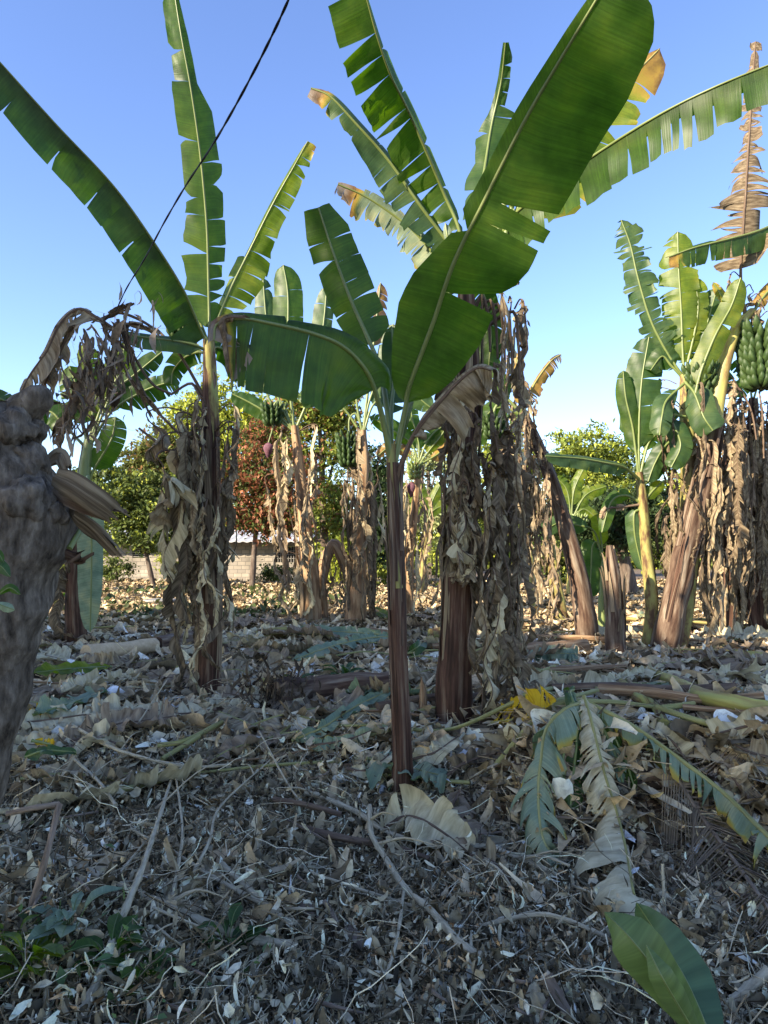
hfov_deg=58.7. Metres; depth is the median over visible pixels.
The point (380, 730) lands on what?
fallen leaf
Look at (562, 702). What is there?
fallen stalk
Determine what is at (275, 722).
fallen leaf
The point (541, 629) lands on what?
fallen leaf
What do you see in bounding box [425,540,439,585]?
bush
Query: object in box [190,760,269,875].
fallen branch
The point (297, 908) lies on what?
fallen branch
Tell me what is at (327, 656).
dry leaf scrap
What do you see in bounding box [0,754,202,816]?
fallen leaf
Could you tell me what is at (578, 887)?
fallen branch
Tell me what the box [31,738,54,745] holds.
yellow leaf
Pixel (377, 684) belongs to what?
fallen leaf
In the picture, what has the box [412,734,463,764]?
pale fallen leaf
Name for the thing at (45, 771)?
fallen leaf
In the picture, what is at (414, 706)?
fallen leaf
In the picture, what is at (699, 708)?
fallen stalk
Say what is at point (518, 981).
fallen branch
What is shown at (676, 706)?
fallen branch
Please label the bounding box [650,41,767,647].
banana plant
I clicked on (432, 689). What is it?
fallen leaf
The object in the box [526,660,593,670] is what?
fallen leaf
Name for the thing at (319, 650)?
wilted frond
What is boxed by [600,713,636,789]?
hanging blade
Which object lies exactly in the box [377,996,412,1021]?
fallen branch
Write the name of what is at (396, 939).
fallen branch
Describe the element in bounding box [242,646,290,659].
fallen leaf
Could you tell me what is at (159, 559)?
bush
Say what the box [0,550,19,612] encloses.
leafy shoot
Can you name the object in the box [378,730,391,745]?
dry leaf scrap
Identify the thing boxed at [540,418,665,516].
broadleaf tree
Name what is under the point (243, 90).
twisted cable
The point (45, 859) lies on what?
fallen branch
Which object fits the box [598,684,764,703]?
fallen stalk
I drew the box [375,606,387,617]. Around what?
green fallen leaf
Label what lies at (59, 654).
fallen leaf
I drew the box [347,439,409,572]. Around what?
slender tree
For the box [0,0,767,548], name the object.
sky
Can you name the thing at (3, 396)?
banana plant
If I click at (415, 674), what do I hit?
dry leaf scrap
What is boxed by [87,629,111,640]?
fallen leaf
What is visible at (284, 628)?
fallen banana stem
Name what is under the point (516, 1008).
fallen branch
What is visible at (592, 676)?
fallen leaf
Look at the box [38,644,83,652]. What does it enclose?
fallen leaf
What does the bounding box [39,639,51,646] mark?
fallen leaf
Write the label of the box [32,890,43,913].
fallen branch
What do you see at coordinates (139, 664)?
fallen leaf
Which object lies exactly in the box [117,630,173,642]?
fallen leaf
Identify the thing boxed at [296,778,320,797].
dry leaf scrap
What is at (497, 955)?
dried leaves
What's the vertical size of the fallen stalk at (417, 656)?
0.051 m
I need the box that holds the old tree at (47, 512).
[0,385,129,806]
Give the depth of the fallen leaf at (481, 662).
7.86 m
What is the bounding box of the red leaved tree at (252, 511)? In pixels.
[220,398,330,586]
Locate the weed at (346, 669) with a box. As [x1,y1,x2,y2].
[319,662,366,674]
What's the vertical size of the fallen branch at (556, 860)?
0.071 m
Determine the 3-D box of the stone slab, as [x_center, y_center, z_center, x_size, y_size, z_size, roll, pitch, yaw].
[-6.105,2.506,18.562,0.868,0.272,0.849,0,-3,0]
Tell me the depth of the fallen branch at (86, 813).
4.05 m
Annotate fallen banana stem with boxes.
[80,638,159,655]
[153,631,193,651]
[202,649,389,715]
[256,626,287,639]
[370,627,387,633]
[427,627,439,637]
[518,639,589,651]
[618,678,668,726]
[626,625,642,630]
[639,666,767,716]
[713,646,765,657]
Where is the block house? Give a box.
[103,530,319,580]
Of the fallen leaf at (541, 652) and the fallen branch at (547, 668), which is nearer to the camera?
the fallen branch at (547, 668)
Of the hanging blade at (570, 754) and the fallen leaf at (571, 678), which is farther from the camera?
the fallen leaf at (571, 678)
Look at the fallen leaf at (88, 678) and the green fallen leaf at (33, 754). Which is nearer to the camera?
the green fallen leaf at (33, 754)
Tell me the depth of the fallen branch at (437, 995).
2.49 m
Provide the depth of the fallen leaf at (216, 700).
6.32 m
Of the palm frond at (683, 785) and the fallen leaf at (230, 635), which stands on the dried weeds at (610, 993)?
the palm frond at (683, 785)
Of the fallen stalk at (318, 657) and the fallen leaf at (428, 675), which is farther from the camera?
the fallen stalk at (318, 657)
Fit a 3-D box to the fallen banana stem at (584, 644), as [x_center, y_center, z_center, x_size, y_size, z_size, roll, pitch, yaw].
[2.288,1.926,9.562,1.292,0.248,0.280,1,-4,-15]
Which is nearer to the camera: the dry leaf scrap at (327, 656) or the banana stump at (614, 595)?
the dry leaf scrap at (327, 656)
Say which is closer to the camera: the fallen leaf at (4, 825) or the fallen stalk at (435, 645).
the fallen leaf at (4, 825)
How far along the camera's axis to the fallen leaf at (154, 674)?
7.67 m
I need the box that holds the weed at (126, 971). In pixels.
[99,948,175,995]
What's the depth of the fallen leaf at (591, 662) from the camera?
8.25 m
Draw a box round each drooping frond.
[509,701,580,868]
[574,695,667,915]
[588,700,767,867]
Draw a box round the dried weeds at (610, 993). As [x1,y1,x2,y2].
[0,708,767,1023]
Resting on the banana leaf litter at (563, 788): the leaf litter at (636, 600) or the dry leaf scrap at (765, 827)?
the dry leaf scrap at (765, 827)
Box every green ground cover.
[0,843,274,1023]
[54,578,383,618]
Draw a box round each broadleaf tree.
[72,463,176,584]
[102,415,200,489]
[138,362,284,498]
[260,393,375,580]
[386,427,477,574]
[477,422,543,532]
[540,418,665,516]
[658,453,721,508]
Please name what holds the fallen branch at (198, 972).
on the dried weeds at (610, 993)
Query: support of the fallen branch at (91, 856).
on the dried weeds at (610, 993)
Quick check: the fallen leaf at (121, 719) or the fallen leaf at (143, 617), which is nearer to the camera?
the fallen leaf at (121, 719)
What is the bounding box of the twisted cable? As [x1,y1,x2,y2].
[115,0,288,310]
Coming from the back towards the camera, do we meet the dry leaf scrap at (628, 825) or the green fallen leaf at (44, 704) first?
the green fallen leaf at (44, 704)
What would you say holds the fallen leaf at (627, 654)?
on the banana leaf litter at (563, 788)
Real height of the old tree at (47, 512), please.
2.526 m
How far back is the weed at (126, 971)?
2.53 m
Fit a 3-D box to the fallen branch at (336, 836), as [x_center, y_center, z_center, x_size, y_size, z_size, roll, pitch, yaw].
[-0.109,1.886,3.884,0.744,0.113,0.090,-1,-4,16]
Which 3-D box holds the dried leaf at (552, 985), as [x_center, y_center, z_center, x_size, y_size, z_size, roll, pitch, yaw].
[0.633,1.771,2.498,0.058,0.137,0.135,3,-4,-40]
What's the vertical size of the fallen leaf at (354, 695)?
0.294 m
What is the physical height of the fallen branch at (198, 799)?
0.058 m
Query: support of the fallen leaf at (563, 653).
on the banana leaf litter at (563, 788)
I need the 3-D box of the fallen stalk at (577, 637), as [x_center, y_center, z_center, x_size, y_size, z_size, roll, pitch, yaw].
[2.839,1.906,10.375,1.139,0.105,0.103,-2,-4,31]
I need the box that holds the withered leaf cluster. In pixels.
[19,302,172,448]
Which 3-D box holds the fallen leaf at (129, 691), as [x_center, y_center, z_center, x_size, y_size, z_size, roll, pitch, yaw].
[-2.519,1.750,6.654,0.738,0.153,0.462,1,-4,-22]
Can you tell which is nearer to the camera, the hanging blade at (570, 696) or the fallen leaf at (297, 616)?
the hanging blade at (570, 696)
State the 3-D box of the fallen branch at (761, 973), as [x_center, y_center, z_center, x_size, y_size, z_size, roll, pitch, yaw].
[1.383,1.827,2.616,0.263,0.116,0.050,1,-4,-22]
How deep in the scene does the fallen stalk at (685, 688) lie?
5.21 m
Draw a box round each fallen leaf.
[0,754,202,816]
[0,819,33,831]
[12,718,127,759]
[20,755,134,785]
[21,699,122,733]
[24,744,76,760]
[29,695,39,706]
[31,684,61,697]
[32,686,107,715]
[34,660,111,675]
[36,644,93,660]
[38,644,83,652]
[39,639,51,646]
[41,636,95,646]
[45,625,92,640]
[48,639,99,653]
[54,651,135,660]
[59,668,141,695]
[59,696,178,747]
[82,655,163,672]
[83,651,139,667]
[84,693,215,722]
[85,680,164,700]
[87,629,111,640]
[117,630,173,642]
[133,614,177,620]
[146,666,193,686]
[171,644,194,655]
[176,659,252,679]
[199,691,272,707]
[202,723,290,764]
[205,705,299,747]
[222,631,242,642]
[222,634,247,647]
[222,681,263,705]
[224,615,257,627]
[227,626,263,639]
[230,682,304,701]
[242,636,295,645]
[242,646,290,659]
[246,701,341,731]
[247,627,257,634]
[249,635,312,652]
[251,619,297,632]
[256,614,300,625]
[257,612,296,617]
[262,624,340,638]
[266,686,363,710]
[272,624,334,639]
[274,614,322,623]
[282,622,334,626]
[282,691,318,721]
[323,697,435,717]
[345,677,419,695]
[346,747,391,779]
[351,718,456,743]
[352,675,389,692]
[365,751,448,793]
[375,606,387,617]
[377,639,434,649]
[380,784,475,858]
[387,638,415,644]
[407,614,439,620]
[407,617,439,628]
[407,627,427,635]
[408,639,426,655]
[408,663,475,685]
[411,683,480,701]
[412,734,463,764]
[421,788,486,855]
[423,635,482,647]
[428,654,502,665]
[446,746,521,775]
[464,754,522,779]
[479,657,513,664]
[479,664,552,680]
[484,723,539,745]
[495,633,556,643]
[510,669,617,694]
[523,673,577,688]
[524,640,565,656]
[525,645,577,662]
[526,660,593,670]
[534,616,573,623]
[535,622,561,633]
[575,661,611,671]
[596,649,640,662]
[598,624,641,640]
[598,667,659,677]
[607,661,667,681]
[636,611,644,616]
[642,677,686,684]
[647,718,693,759]
[651,654,724,668]
[664,647,735,658]
[668,668,741,680]
[672,673,767,687]
[681,652,766,662]
[703,621,767,639]
[703,644,750,680]
[704,710,767,739]
[705,636,767,651]
[716,655,767,681]
[717,758,752,799]
[719,644,735,658]
[720,879,763,901]
[721,677,738,682]
[726,728,767,765]
[733,648,767,664]
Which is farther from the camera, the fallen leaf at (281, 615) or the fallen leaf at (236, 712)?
the fallen leaf at (281, 615)
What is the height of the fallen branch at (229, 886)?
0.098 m
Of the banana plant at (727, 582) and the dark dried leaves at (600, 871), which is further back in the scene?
the banana plant at (727, 582)
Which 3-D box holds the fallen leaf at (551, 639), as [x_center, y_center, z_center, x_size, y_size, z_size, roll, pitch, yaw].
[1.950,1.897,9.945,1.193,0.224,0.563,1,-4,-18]
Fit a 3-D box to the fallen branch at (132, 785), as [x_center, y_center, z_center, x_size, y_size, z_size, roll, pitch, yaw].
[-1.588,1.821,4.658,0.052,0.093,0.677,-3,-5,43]
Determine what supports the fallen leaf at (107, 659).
on the banana leaf litter at (563, 788)
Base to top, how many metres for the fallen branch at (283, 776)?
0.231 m
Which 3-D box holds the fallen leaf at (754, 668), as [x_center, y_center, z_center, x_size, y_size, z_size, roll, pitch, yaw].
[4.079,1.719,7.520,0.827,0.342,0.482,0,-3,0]
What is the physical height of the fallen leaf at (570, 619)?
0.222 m
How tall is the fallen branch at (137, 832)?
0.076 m
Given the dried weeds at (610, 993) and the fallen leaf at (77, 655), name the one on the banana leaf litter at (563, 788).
the fallen leaf at (77, 655)
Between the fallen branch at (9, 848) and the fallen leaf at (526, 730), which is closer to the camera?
the fallen branch at (9, 848)
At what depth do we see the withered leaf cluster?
5.27 m
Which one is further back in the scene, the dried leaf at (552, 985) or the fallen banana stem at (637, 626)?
the fallen banana stem at (637, 626)
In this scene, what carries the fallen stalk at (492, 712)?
on the banana leaf litter at (563, 788)
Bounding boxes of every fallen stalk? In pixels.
[33,681,61,684]
[93,626,134,628]
[124,760,338,774]
[183,732,348,761]
[290,710,429,717]
[299,716,411,732]
[301,651,388,659]
[317,700,513,731]
[335,618,387,621]
[375,684,514,709]
[382,774,470,784]
[387,655,429,657]
[407,649,438,653]
[431,643,438,648]
[490,698,653,770]
[527,661,629,671]
[536,634,604,642]
[541,670,574,673]
[542,664,626,672]
[552,682,737,693]
[553,630,641,632]
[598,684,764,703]
[602,667,668,672]
[626,617,635,621]
[683,704,743,713]
[692,620,748,627]
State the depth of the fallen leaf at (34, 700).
6.03 m
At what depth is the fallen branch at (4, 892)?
2.94 m
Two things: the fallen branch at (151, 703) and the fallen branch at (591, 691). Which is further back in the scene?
the fallen branch at (151, 703)
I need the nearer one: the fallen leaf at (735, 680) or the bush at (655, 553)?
the fallen leaf at (735, 680)
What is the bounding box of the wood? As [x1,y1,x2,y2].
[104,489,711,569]
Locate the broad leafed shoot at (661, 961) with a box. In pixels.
[604,902,722,1023]
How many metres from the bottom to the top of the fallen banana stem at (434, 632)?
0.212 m
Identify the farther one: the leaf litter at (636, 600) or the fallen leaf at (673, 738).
the leaf litter at (636, 600)
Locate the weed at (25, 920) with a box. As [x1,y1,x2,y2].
[0,914,39,951]
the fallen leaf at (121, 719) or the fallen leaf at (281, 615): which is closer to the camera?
the fallen leaf at (121, 719)
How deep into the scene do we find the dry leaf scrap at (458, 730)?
5.45 m
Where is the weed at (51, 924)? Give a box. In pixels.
[25,885,122,941]
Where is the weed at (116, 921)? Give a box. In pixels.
[67,912,149,971]
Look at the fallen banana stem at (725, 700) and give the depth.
4.52 m
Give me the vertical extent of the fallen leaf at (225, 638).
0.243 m
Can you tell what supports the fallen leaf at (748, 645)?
on the banana leaf litter at (563, 788)
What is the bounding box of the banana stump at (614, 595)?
[598,545,626,652]
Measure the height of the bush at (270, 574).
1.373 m
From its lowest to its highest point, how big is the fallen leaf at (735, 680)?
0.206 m
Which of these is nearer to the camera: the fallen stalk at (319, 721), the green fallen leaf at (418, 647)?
the fallen stalk at (319, 721)
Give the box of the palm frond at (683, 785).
[649,733,767,950]
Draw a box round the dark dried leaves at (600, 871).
[1,726,767,1022]
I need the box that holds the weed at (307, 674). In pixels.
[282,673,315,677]
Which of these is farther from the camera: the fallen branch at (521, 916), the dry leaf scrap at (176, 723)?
the dry leaf scrap at (176, 723)
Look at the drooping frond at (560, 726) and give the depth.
4.06 m
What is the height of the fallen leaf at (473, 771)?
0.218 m
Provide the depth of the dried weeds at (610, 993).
2.97 m
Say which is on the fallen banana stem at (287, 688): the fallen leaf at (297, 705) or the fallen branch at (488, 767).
the fallen leaf at (297, 705)
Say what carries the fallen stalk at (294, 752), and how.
on the banana leaf litter at (563, 788)
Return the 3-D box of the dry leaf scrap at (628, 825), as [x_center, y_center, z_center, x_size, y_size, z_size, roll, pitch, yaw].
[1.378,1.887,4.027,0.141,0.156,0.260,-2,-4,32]
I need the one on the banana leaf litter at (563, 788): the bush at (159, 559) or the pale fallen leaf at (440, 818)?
the pale fallen leaf at (440, 818)
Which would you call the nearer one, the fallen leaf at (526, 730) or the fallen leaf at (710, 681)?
the fallen leaf at (526, 730)
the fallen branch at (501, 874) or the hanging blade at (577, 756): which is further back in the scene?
the hanging blade at (577, 756)
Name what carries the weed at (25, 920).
on the dried weeds at (610, 993)
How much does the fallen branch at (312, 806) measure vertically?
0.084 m
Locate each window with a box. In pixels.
[133,547,148,557]
[275,547,295,561]
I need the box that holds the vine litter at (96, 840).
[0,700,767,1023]
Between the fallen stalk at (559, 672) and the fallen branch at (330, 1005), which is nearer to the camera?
the fallen branch at (330, 1005)
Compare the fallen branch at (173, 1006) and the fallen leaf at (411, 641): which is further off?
the fallen leaf at (411, 641)
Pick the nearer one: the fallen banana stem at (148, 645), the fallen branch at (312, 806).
the fallen branch at (312, 806)
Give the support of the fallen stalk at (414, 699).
on the banana leaf litter at (563, 788)
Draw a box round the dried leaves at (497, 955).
[409,859,766,1023]
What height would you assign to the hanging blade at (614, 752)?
0.364 m
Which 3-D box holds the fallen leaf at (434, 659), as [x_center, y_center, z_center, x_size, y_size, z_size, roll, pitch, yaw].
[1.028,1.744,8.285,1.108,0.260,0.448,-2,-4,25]
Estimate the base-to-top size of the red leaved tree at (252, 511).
8.210 m
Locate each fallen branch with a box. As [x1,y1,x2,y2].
[0,837,298,952]
[0,885,13,896]
[4,834,14,870]
[5,801,59,816]
[27,803,62,909]
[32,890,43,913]
[41,958,49,1019]
[45,756,129,807]
[55,854,104,859]
[58,821,84,837]
[60,810,98,818]
[72,725,231,767]
[74,759,223,1018]
[74,877,90,892]
[90,965,115,979]
[121,767,179,791]
[128,826,157,843]
[132,812,156,815]
[133,906,222,958]
[138,680,166,722]
[155,924,181,945]
[157,720,223,747]
[159,841,281,911]
[160,734,200,760]
[164,1002,206,1015]
[171,778,183,895]
[182,791,215,810]
[186,966,210,979]
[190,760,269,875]
[220,861,297,926]
[256,948,272,967]
[258,731,301,800]
[272,796,341,816]
[277,787,582,875]
[283,906,323,910]
[285,818,333,844]
[295,874,308,883]
[303,868,424,910]
[304,825,429,860]
[309,770,330,779]
[313,999,368,1014]
[353,851,361,868]
[367,804,511,956]
[375,890,404,1000]
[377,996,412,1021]
[428,837,519,899]
[428,988,451,1005]
[462,763,497,783]
[474,830,503,835]
[479,912,607,939]
[508,979,531,984]
[513,855,569,866]
[514,1005,532,1016]
[522,686,553,696]
[538,665,555,671]
[539,996,549,1023]
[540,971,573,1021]
[545,688,598,702]
[557,816,588,819]
[571,883,595,893]
[655,704,706,725]
[661,864,666,913]
[662,701,695,709]
[721,965,767,1011]
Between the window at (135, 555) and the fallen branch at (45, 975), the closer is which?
the fallen branch at (45, 975)
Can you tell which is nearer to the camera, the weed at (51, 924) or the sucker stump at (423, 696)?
the weed at (51, 924)
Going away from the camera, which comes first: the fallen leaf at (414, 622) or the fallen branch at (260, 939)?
the fallen branch at (260, 939)
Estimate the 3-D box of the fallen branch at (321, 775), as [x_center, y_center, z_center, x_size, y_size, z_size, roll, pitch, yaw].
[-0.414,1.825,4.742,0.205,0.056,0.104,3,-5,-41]
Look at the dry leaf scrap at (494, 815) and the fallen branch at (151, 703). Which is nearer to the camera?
the dry leaf scrap at (494, 815)
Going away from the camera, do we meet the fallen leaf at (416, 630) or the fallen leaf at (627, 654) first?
the fallen leaf at (627, 654)
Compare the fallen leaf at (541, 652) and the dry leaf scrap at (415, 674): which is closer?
the dry leaf scrap at (415, 674)
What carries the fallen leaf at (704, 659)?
on the banana leaf litter at (563, 788)
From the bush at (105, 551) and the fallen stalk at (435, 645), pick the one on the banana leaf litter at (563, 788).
the fallen stalk at (435, 645)
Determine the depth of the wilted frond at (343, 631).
11.19 m
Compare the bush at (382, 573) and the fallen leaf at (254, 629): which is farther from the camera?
the bush at (382, 573)
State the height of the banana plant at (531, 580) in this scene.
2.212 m
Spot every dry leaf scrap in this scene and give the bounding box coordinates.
[104,818,136,836]
[155,716,187,729]
[223,653,233,660]
[226,761,253,785]
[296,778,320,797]
[325,654,337,666]
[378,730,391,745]
[409,671,424,679]
[447,728,465,735]
[482,801,516,829]
[503,723,523,757]
[517,773,534,791]
[610,742,625,766]
[624,819,631,839]
[721,780,738,797]
[752,811,767,831]
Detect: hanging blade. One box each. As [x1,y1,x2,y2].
[552,710,579,783]
[562,685,581,718]
[564,702,586,808]
[599,723,626,782]
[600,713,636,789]
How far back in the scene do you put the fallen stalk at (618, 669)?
8.14 m
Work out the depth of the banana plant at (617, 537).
23.63 m
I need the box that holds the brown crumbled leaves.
[0,749,767,1023]
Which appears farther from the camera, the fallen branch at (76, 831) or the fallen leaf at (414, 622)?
the fallen leaf at (414, 622)
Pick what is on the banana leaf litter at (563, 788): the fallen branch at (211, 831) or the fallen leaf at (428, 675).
the fallen leaf at (428, 675)
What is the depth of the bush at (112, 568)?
34.29 m
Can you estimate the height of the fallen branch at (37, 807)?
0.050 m
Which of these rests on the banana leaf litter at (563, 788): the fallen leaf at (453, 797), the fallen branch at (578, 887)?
the fallen leaf at (453, 797)
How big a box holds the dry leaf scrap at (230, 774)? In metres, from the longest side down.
0.358 x 0.122 x 0.100 m
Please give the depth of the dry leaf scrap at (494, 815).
4.29 m
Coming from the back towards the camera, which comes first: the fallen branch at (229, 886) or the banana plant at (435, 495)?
the banana plant at (435, 495)
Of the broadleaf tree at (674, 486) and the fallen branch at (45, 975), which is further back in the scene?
the broadleaf tree at (674, 486)
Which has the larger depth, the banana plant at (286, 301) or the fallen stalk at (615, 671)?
the banana plant at (286, 301)
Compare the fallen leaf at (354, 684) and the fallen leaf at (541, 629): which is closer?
the fallen leaf at (354, 684)
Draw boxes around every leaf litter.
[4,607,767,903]
[43,575,747,630]
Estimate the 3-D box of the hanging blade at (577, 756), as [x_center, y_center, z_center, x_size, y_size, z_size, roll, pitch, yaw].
[1.165,1.481,4.189,0.155,0.540,0.403,-1,-4,23]
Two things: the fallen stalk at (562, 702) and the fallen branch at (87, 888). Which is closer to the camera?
the fallen branch at (87, 888)
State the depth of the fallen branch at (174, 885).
3.56 m
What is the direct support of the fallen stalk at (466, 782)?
on the banana leaf litter at (563, 788)
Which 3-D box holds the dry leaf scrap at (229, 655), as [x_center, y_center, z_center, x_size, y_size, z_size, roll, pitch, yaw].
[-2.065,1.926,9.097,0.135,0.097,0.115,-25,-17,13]
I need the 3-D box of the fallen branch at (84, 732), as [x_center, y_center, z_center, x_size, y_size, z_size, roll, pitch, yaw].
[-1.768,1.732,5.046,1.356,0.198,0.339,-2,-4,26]
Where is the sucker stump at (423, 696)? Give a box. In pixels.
[417,677,426,720]
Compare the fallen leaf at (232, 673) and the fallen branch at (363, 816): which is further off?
the fallen leaf at (232, 673)
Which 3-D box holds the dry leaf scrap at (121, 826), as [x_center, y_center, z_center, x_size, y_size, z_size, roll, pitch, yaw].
[-1.573,1.915,4.066,0.180,0.180,0.294,-12,-22,35]
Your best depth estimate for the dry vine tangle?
5.20 m
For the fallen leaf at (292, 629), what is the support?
on the banana leaf litter at (563, 788)
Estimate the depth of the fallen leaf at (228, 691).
6.62 m
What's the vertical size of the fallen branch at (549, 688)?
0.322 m
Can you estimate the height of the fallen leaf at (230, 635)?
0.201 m
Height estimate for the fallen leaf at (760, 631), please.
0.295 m
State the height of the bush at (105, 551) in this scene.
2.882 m
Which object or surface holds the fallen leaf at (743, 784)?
on the banana leaf litter at (563, 788)
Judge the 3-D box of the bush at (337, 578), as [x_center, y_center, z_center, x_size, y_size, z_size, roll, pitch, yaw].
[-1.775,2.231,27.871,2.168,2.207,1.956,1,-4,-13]
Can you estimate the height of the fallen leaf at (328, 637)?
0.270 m
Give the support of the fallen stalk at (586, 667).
on the banana leaf litter at (563, 788)
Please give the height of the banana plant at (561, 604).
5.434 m
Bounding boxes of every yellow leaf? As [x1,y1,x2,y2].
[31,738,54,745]
[489,685,555,724]
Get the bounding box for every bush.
[60,543,117,574]
[103,554,139,582]
[150,552,178,581]
[256,559,293,581]
[316,543,348,587]
[370,560,414,584]
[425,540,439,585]
[540,544,566,583]
[628,531,712,575]
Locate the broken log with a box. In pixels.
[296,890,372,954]
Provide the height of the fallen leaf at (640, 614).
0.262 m
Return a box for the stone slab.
[143,598,175,603]
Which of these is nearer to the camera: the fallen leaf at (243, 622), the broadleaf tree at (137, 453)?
the fallen leaf at (243, 622)
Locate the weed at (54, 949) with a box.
[0,932,77,979]
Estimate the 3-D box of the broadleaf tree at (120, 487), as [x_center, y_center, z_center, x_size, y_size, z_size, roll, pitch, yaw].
[-10.938,0.476,29.940,6.302,5.883,4.049,0,-3,0]
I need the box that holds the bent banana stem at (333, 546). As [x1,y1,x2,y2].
[318,539,348,616]
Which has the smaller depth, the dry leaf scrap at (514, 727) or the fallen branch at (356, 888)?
the fallen branch at (356, 888)
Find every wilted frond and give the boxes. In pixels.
[291,631,387,661]
[291,687,390,742]
[298,624,387,639]
[305,723,390,750]
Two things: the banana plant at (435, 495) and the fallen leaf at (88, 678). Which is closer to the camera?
the fallen leaf at (88, 678)
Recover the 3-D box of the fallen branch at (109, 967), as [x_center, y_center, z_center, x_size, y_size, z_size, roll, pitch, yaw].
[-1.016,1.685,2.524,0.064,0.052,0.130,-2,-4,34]
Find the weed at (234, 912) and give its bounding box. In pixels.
[196,902,267,952]
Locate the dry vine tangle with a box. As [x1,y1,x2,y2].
[39,283,182,467]
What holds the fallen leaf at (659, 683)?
on the banana leaf litter at (563, 788)
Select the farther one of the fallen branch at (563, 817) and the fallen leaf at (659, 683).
the fallen leaf at (659, 683)
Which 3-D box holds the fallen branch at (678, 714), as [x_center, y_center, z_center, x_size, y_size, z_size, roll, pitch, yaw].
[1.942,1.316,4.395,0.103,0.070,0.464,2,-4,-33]
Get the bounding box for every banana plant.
[0,0,315,695]
[0,389,11,400]
[43,343,178,644]
[208,0,653,802]
[231,265,332,619]
[298,282,433,621]
[307,0,767,725]
[370,408,449,613]
[403,482,446,593]
[481,331,598,644]
[490,393,568,618]
[509,542,535,606]
[533,514,607,626]
[545,337,670,645]
[554,466,679,594]
[557,469,606,595]
[613,220,724,647]
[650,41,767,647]
[712,373,767,630]
[723,359,767,629]
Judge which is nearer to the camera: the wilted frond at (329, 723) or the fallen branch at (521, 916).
the fallen branch at (521, 916)
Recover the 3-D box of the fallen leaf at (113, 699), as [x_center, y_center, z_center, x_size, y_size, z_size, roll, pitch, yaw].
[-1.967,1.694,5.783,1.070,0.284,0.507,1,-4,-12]
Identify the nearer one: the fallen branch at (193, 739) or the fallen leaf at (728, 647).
the fallen branch at (193, 739)
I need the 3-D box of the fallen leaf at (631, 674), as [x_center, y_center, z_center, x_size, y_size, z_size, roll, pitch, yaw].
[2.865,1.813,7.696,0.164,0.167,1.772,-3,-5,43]
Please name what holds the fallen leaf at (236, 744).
on the banana leaf litter at (563, 788)
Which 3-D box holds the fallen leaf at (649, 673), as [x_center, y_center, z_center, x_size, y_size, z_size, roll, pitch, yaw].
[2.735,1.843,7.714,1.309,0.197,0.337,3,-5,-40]
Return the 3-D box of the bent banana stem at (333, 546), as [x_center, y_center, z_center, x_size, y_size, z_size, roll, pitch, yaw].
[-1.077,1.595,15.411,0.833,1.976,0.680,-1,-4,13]
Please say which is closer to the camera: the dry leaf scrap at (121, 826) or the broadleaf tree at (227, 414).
the dry leaf scrap at (121, 826)
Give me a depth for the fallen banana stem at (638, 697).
4.71 m

